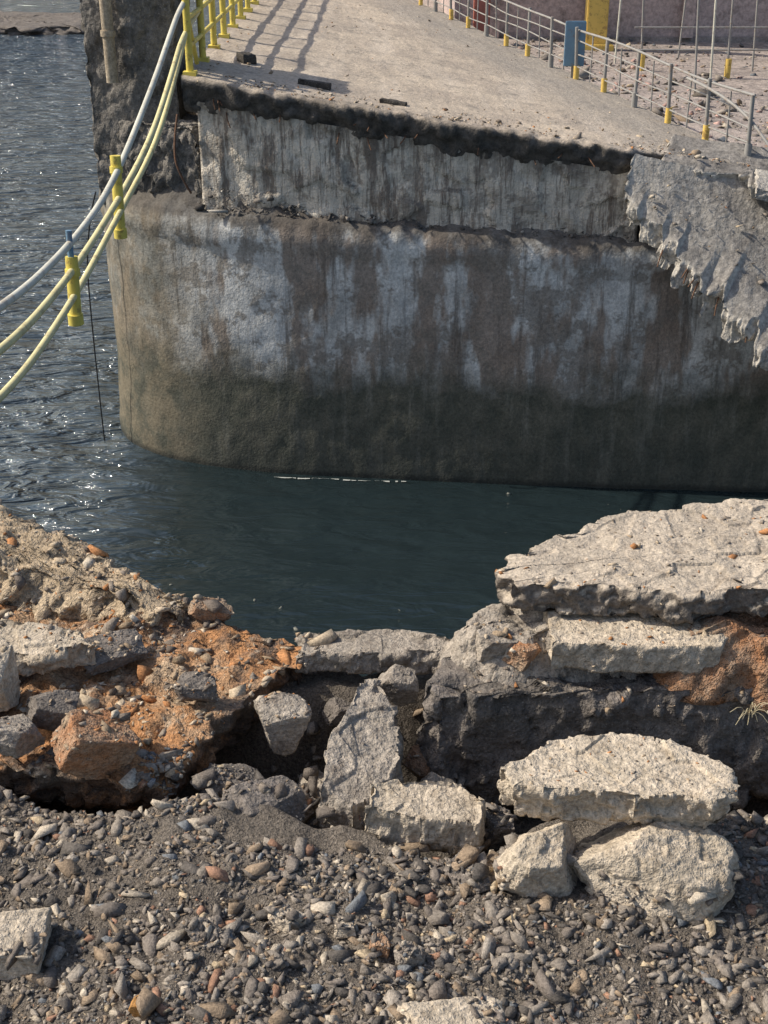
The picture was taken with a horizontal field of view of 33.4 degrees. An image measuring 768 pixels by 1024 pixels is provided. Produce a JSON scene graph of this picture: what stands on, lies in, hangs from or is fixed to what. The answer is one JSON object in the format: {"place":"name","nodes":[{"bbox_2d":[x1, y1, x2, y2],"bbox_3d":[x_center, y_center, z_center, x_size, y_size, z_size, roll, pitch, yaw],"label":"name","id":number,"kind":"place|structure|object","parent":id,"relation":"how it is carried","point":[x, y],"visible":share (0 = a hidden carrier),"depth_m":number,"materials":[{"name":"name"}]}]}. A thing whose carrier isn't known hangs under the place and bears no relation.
{"place":"outdoors","nodes":[
{"label":"outdoors","id":0,"kind":"place"},
{"bbox_2d":[0,0,767,675],"bbox_3d":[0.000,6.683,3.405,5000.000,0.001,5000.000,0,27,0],"label":"water","id":1,"kind":"structure","parent":0,"point":[316,554],"depth_m":16.92,"materials":[{"name":"blue liquid"}]},
{"bbox_2d":[0,11,84,34],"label":"breakwater","id":2,"kind":"object","parent":1,"relation":"in","point":[27,23],"visible":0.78,"depth_m":62.74,"materials":[{"name":"concrete"}]},
{"bbox_2d":[279,477,405,481],"bbox_3d":[-0.601,-0.439,17.355,1.807,0.001,0.053,2,27,4],"label":"foam","id":3,"kind":"object","parent":1,"relation":"on","point":[337,479],"visible":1,"depth_m":17.36,"materials":[{"name":"grey"}]},
{"bbox_2d":[169,492,620,630],"bbox_3d":[0.523,1.701,13.195,7.000,0.065,8.578,0,27,0],"label":"floating debris","id":4,"kind":"object","parent":1,"relation":"on","point":[295,628],"visible":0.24,"depth_m":14.41,"materials":[{"name":"stone"}]},
{"bbox_2d":[99,0,767,491],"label":"concrete pier","id":5,"kind":"structure","parent":1,"relation":"in","point":[443,348],"depth_m":16.45,"materials":[{"name":"grey concrete"}]},
{"bbox_2d":[87,192,104,440],"bbox_3d":[-3.927,-2.586,17.736,0.277,3.704,0.024,5,27,10],"label":"hanging cable","id":6,"kind":"object","parent":5,"relation":"hanging from","point":[93,332],"visible":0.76,"depth_m":17.84,"materials":[{"name":"grey plastic"}]},
{"bbox_2d":[0,0,258,402],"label":"yellow railing","id":7,"kind":"object","parent":5,"relation":"on","point":[188,41],"visible":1,"depth_m":12.48,"materials":[{"name":"metal"}]},
{"bbox_2d":[80,0,201,204],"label":"concrete pylon","id":8,"kind":"object","parent":5,"relation":"on","point":[124,41],"visible":0.61,"depth_m":16.25,"materials":[{"name":"grey concrete"}]},
{"bbox_2d":[173,114,191,193],"bbox_3d":[-2.543,-4.421,15.834,0.177,0.915,0.361,-13,30,-23],"label":"bent rebar","id":9,"kind":"object","parent":5,"relation":"attached to","point":[176,164],"visible":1,"depth_m":15.76,"materials":[{"name":"brown metal"}]},
{"bbox_2d":[236,52,256,64],"bbox_3d":[-1.850,-6.095,17.210,0.209,0.175,0.206,-17,31,-29],"label":"timber debris","id":10,"kind":"object","parent":5,"relation":"on","point":[245,57],"visible":0.98,"depth_m":17.15,"materials":[{"name":"black wood"}]},
{"bbox_2d":[298,78,331,90],"bbox_3d":[-0.879,-5.411,16.209,0.423,0.146,0.126,2,27,5],"label":"timber debris","id":11,"kind":"object","parent":5,"relation":"on","point":[320,84],"visible":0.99,"depth_m":16.16,"materials":[{"name":"black wood"}]},
{"bbox_2d":[379,98,406,105],"bbox_3d":[0.122,-5.054,15.830,0.342,0.114,0.127,7,28,13],"label":"timber debris","id":12,"kind":"object","parent":5,"relation":"on","point":[392,102],"visible":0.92,"depth_m":15.79,"materials":[{"name":"brown wood"}]},
{"bbox_2d":[194,0,750,241],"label":"pier rubble","id":13,"kind":"object","parent":5,"relation":"on","point":[201,207],"visible":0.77,"depth_m":15.98,"materials":[{"name":"stone"}]},
{"bbox_2d":[213,98,747,342],"bbox_3d":[1.551,-3.489,15.769,7.526,2.972,1.225,8,28,16],"label":"exposed rebar","id":14,"kind":"object","parent":5,"relation":"attached to","point":[218,100],"visible":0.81,"depth_m":15.37,"materials":[{"name":"brown metal"}]},
{"bbox_2d":[563,21,586,77],"bbox_3d":[2.995,-7.279,20.146,0.320,0.850,0.110,0,27,0],"label":"blue panel","id":15,"kind":"object","parent":5,"relation":"on","point":[569,52],"visible":0.92,"depth_m":20.06,"materials":[{"name":"paint"}]},
{"bbox_2d":[419,0,767,155],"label":"steel railing","id":16,"kind":"object","parent":5,"relation":"on","point":[705,125],"visible":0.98,"depth_m":18.34,"materials":[{"name":"grey metal"}]},
{"bbox_2d":[645,183,767,284],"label":"slab rubble","id":17,"kind":"object","parent":5,"relation":"on","point":[761,281],"visible":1,"depth_m":15.19,"materials":[{"name":"concrete"}]},
{"bbox_2d":[754,169,767,201],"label":"concrete fragment","id":18,"kind":"object","parent":5,"relation":"on","point":[761,184],"visible":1,"depth_m":14.91,"materials":[{"name":"grey concrete"}]},
{"bbox_2d":[0,671,767,1023],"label":"ground","id":19,"kind":"structure","parent":0,"point":[316,691],"depth_m":3.36,"materials":[{"name":"grey gravel"}]},
{"bbox_2d":[0,714,44,758],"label":"boulder","id":20,"kind":"object","parent":19,"relation":"on","point":[15,743],"visible":0.98,"depth_m":3.80,"materials":[{"name":"grey stone"}]},
{"bbox_2d":[0,907,51,979],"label":"concrete chunk","id":21,"kind":"object","parent":19,"relation":"on","point":[15,926],"visible":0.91,"depth_m":3.17,"materials":[{"name":"concrete"}]},
{"bbox_2d":[0,505,189,625],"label":"earth ridge","id":22,"kind":"structure","parent":19,"relation":"on","point":[38,576],"depth_m":4.63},
{"bbox_2d":[128,995,149,1016],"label":"orange stone","id":23,"kind":"object","parent":19,"relation":"on","point":[133,1010],"visible":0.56,"depth_m":2.98,"materials":[{"name":"orange stone"}]},
{"bbox_2d":[0,602,302,812],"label":"broken roadbed","id":24,"kind":"structure","parent":19,"relation":"on","point":[19,781],"depth_m":4.14,"materials":[{"name":"brown soil"}]},
{"bbox_2d":[0,644,20,711],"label":"boulder","id":25,"kind":"object","parent":24,"relation":"on","point":[10,682],"visible":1,"depth_m":4.01,"materials":[{"name":"stone"}]},
{"bbox_2d":[0,619,95,676],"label":"concrete fragment","id":26,"kind":"object","parent":24,"relation":"on","point":[35,651],"visible":0.93,"depth_m":4.16,"materials":[{"name":"grey concrete"}]},
{"bbox_2d":[25,689,79,730],"bbox_3d":[-1.029,0.615,3.955,0.168,0.111,0.105,0,27,0],"label":"boulder","id":27,"kind":"object","parent":24,"relation":"on","point":[42,714],"visible":0.73,"depth_m":3.92,"materials":[{"name":"stone"}]},
{"bbox_2d":[50,708,140,779],"bbox_3d":[-0.871,0.680,3.801,0.246,0.212,0.227,-15,31,-27],"label":"boulder","id":28,"kind":"object","parent":24,"relation":"on","point":[99,754],"visible":0.98,"depth_m":3.74,"materials":[{"name":"stone"}]},
{"bbox_2d":[84,628,148,675],"bbox_3d":[-0.915,0.464,4.285,0.241,0.083,0.156,-15,31,-27],"label":"asphalt chunk","id":29,"kind":"object","parent":24,"relation":"on","point":[105,662],"visible":0.74,"depth_m":4.26,"materials":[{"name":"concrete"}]},
{"bbox_2d":[173,671,217,701],"bbox_3d":[-0.600,0.563,4.099,0.142,0.080,0.107,0,27,0],"label":"asphalt chunk","id":30,"kind":"object","parent":24,"relation":"on","point":[199,680],"visible":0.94,"depth_m":4.07,"materials":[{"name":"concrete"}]},
{"bbox_2d":[188,597,232,621],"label":"boulder","id":31,"kind":"object","parent":24,"relation":"on","point":[223,614],"visible":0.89,"depth_m":4.53,"materials":[{"name":"stone"}]},
{"bbox_2d":[253,692,311,756],"bbox_3d":[-0.327,0.677,4.135,0.176,0.184,0.180,-7,28,-14],"label":"boulder","id":32,"kind":"object","parent":24,"relation":"on","point":[284,732],"visible":0.97,"depth_m":4.07,"materials":[{"name":"grey stone"}]},
{"bbox_2d":[199,763,257,797],"bbox_3d":[-0.473,0.843,3.914,0.192,0.123,0.135,0,27,0],"label":"boulder","id":33,"kind":"object","parent":19,"relation":"on","point":[238,767],"visible":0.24,"depth_m":3.90,"materials":[{"name":"stone"}]},
{"bbox_2d":[221,775,307,822],"bbox_3d":[-0.355,0.866,3.737,0.273,0.132,0.162,-12,29,-22],"label":"boulder","id":34,"kind":"object","parent":19,"relation":"on","point":[291,803],"visible":0.56,"depth_m":3.73,"materials":[{"name":"stone"}]},
{"bbox_2d":[268,901,305,933],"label":"boulder","id":35,"kind":"object","parent":19,"relation":"on","point":[281,926],"visible":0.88,"depth_m":3.27,"materials":[{"name":"stone"}]},
{"bbox_2d":[299,783,319,823],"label":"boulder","id":36,"kind":"object","parent":19,"relation":"on","point":[311,814],"visible":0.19,"depth_m":3.96,"materials":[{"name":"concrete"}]},
{"bbox_2d":[298,766,323,787],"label":"boulder","id":37,"kind":"object","parent":19,"relation":"on","point":[302,780],"visible":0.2,"depth_m":4.13,"materials":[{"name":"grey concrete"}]},
{"bbox_2d":[322,696,350,726],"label":"boulder","id":38,"kind":"object","parent":19,"relation":"on","point":[334,710],"visible":0.59,"depth_m":4.31,"materials":[{"name":"stone"}]},
{"bbox_2d":[334,918,355,939],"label":"boulder","id":39,"kind":"object","parent":19,"relation":"on","point":[339,933],"visible":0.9,"depth_m":3.24,"materials":[{"name":"stone"}]},
{"bbox_2d":[316,678,403,829],"bbox_3d":[-0.046,0.785,3.970,0.231,0.299,0.553,7,28,14],"label":"concrete fragment","id":40,"kind":"object","parent":19,"relation":"on","point":[364,750],"visible":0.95,"depth_m":3.88,"materials":[{"name":"grey concrete"}]},
{"bbox_2d":[293,629,450,674],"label":"broken kerb","id":41,"kind":"structure","parent":19,"relation":"on","point":[350,651],"depth_m":4.36,"materials":[{"name":"grey concrete"}]},
{"bbox_2d":[369,933,390,958],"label":"pebble","id":42,"kind":"object","parent":19,"relation":"on","point":[377,946],"visible":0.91,"depth_m":3.18,"materials":[{"name":"beige stone"}]},
{"bbox_2d":[0,499,767,797],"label":"rubble","id":43,"kind":"object","parent":19,"relation":"on","point":[130,777],"visible":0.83,"depth_m":4.22,"materials":[{"name":"stone"}]},
{"bbox_2d":[378,664,418,706],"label":"boulder","id":44,"kind":"object","parent":19,"relation":"on","point":[399,685],"visible":0.9,"depth_m":4.20,"materials":[{"name":"grey stone"}]},
{"bbox_2d":[394,941,424,968],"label":"boulder","id":45,"kind":"object","parent":19,"relation":"on","point":[418,959],"visible":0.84,"depth_m":3.15,"materials":[{"name":"grey stone"}]},
{"bbox_2d":[403,744,429,778],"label":"boulder","id":46,"kind":"object","parent":19,"relation":"on","point":[418,767],"visible":0.55,"depth_m":4.12,"materials":[{"name":"brown stone"}]},
{"bbox_2d":[363,779,485,855],"bbox_3d":[0.119,0.871,3.669,0.360,0.170,0.176,0,27,0],"label":"concrete fragment","id":47,"kind":"object","parent":19,"relation":"on","point":[441,816],"visible":0.98,"depth_m":3.62,"materials":[{"name":"grey concrete"}]},
{"bbox_2d":[420,771,447,781],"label":"boulder","id":48,"kind":"object","parent":19,"relation":"on","point":[432,776],"visible":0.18,"depth_m":3.99,"materials":[{"name":"grey stone"}]},
{"bbox_2d":[395,995,505,1023],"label":"boulder","id":49,"kind":"object","parent":19,"relation":"on","point":[455,1010],"visible":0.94,"depth_m":2.95,"materials":[{"name":"stone"}]},
{"bbox_2d":[443,853,498,894],"bbox_3d":[0.247,1.006,3.488,0.163,0.113,0.170,-20,33,-33],"label":"boulder","id":50,"kind":"object","parent":19,"relation":"on","point":[481,887],"visible":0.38,"depth_m":3.45,"materials":[{"name":"stone"}]},
{"bbox_2d":[482,805,514,852],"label":"boulder","id":51,"kind":"object","parent":19,"relation":"on","point":[497,835],"visible":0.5,"depth_m":3.68,"materials":[{"name":"stone"}]},
{"bbox_2d":[494,822,577,897],"bbox_3d":[0.415,0.962,3.454,0.243,0.281,0.218,0,27,0],"label":"boulder","id":52,"kind":"object","parent":19,"relation":"on","point":[534,864],"visible":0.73,"depth_m":3.36,"materials":[{"name":"stone"}]},
{"bbox_2d":[412,656,767,809],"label":"fallen concrete wall","id":53,"kind":"structure","parent":19,"relation":"on","point":[477,740],"depth_m":4.06,"materials":[{"name":"grey concrete"}]},
{"bbox_2d":[436,603,636,684],"bbox_3d":[0.588,0.382,4.229,0.833,0.207,0.504,0,27,0],"label":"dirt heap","id":54,"kind":"object","parent":53,"relation":"on","point":[459,646],"visible":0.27,"depth_m":4.10,"materials":[{"name":"grey concrete"}]},
{"bbox_2d":[475,625,519,661],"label":"boulder","id":55,"kind":"object","parent":54,"relation":"on","point":[488,648],"visible":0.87,"depth_m":4.07,"materials":[{"name":"grey stone"}]},
{"bbox_2d":[502,641,541,671],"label":"boulder","id":56,"kind":"object","parent":54,"relation":"on","point":[520,659],"visible":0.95,"depth_m":4.04,"materials":[{"name":"brown stone"}]},
{"bbox_2d":[543,610,727,674],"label":"concrete beam","id":57,"kind":"structure","parent":53,"relation":"on","point":[681,649],"depth_m":4.00,"materials":[{"name":"grey concrete"}]},
{"bbox_2d":[495,498,767,623],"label":"concrete slab","id":58,"kind":"object","parent":57,"relation":"on","point":[707,591],"depth_m":4.16,"materials":[{"name":"concrete"}]},
{"bbox_2d":[653,612,767,712],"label":"dirt heap","id":59,"kind":"object","parent":53,"relation":"on","point":[746,649],"visible":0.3,"depth_m":4.00,"materials":[{"name":"brown soil"}]},
{"bbox_2d":[731,702,767,724],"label":"dry grass","id":60,"kind":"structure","parent":53,"relation":"on","point":[745,713],"depth_m":3.94,"materials":[{"name":"beige plant"}]},
{"bbox_2d":[572,819,740,921],"bbox_3d":[0.722,1.010,3.456,0.406,0.373,0.364,23,35,38],"label":"boulder","id":61,"kind":"object","parent":19,"relation":"on","point":[674,860],"visible":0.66,"depth_m":3.34,"materials":[{"name":"stone"}]},
{"bbox_2d":[497,732,739,828],"bbox_3d":[0.635,0.734,3.513,0.648,0.130,0.284,3,27,5],"label":"concrete block","id":62,"kind":"object","parent":61,"relation":"on","point":[642,795],"depth_m":3.44,"materials":[{"name":"grey concrete"}]},
{"bbox_2d":[417,0,767,147],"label":"quay","id":63,"kind":"structure","parent":0,"point":[757,85],"depth_m":24.64,"materials":[{"name":"concrete"}]},
{"bbox_2d":[585,42,613,50],"bbox_3d":[4.575,-10.028,27.887,0.750,0.350,0.700,0,27,0],"label":"base","id":64,"kind":"object","parent":63,"relation":"on","point":[601,47],"visible":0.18,"depth_m":27.52,"materials":[{"name":"yellow paint"}]},
{"bbox_2d":[585,0,608,43],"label":"shaft","id":65,"kind":"object","parent":64,"relation":"on","point":[596,15],"depth_m":27.42,"materials":[{"name":"yellow paint"}]},
{"bbox_2d":[440,0,767,36],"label":"walls","id":66,"kind":"structure","parent":63,"relation":"on","point":[662,13],"depth_m":29.06,"materials":[{"name":"paint"}]},
{"bbox_2d":[489,0,499,37],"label":"pilaster","id":67,"kind":"object","parent":66,"relation":"attached to","point":[492,31],"visible":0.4,"depth_m":28.84,"materials":[{"name":"paint"}]},
{"bbox_2d":[679,0,695,37],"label":"pilaster","id":68,"kind":"object","parent":66,"relation":"attached to","point":[689,16],"visible":0.8,"depth_m":28.86,"materials":[{"name":"paint"}]},
{"bbox_2d":[499,37,767,42],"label":"plinth","id":69,"kind":"structure","parent":63,"relation":"on","point":[723,39],"depth_m":29.19,"materials":[{"name":"concrete"}]},
{"bbox_2d":[510,37,767,146],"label":"quay rubble","id":70,"kind":"object","parent":63,"relation":"on","point":[585,75],"visible":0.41,"depth_m":22.89,"materials":[{"name":"stone"}]},
{"bbox_2d":[614,0,767,96],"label":"steel fence","id":71,"kind":"object","parent":63,"relation":"on","point":[727,69],"visible":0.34,"depth_m":24.16,"materials":[{"name":"metal"}]},
{"bbox_3d":[2.125,-10.120,28.233,0.550,0.400,0.500,0,27,0],"label":"base","id":72,"kind":"object","parent":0,"visible":0},
{"bbox_2d":[473,0,490,31],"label":"shaft","id":73,"kind":"object","parent":72,"relation":"on","point":[482,9],"depth_m":27.74,"materials":[{"name":"red paint"}]}
]}

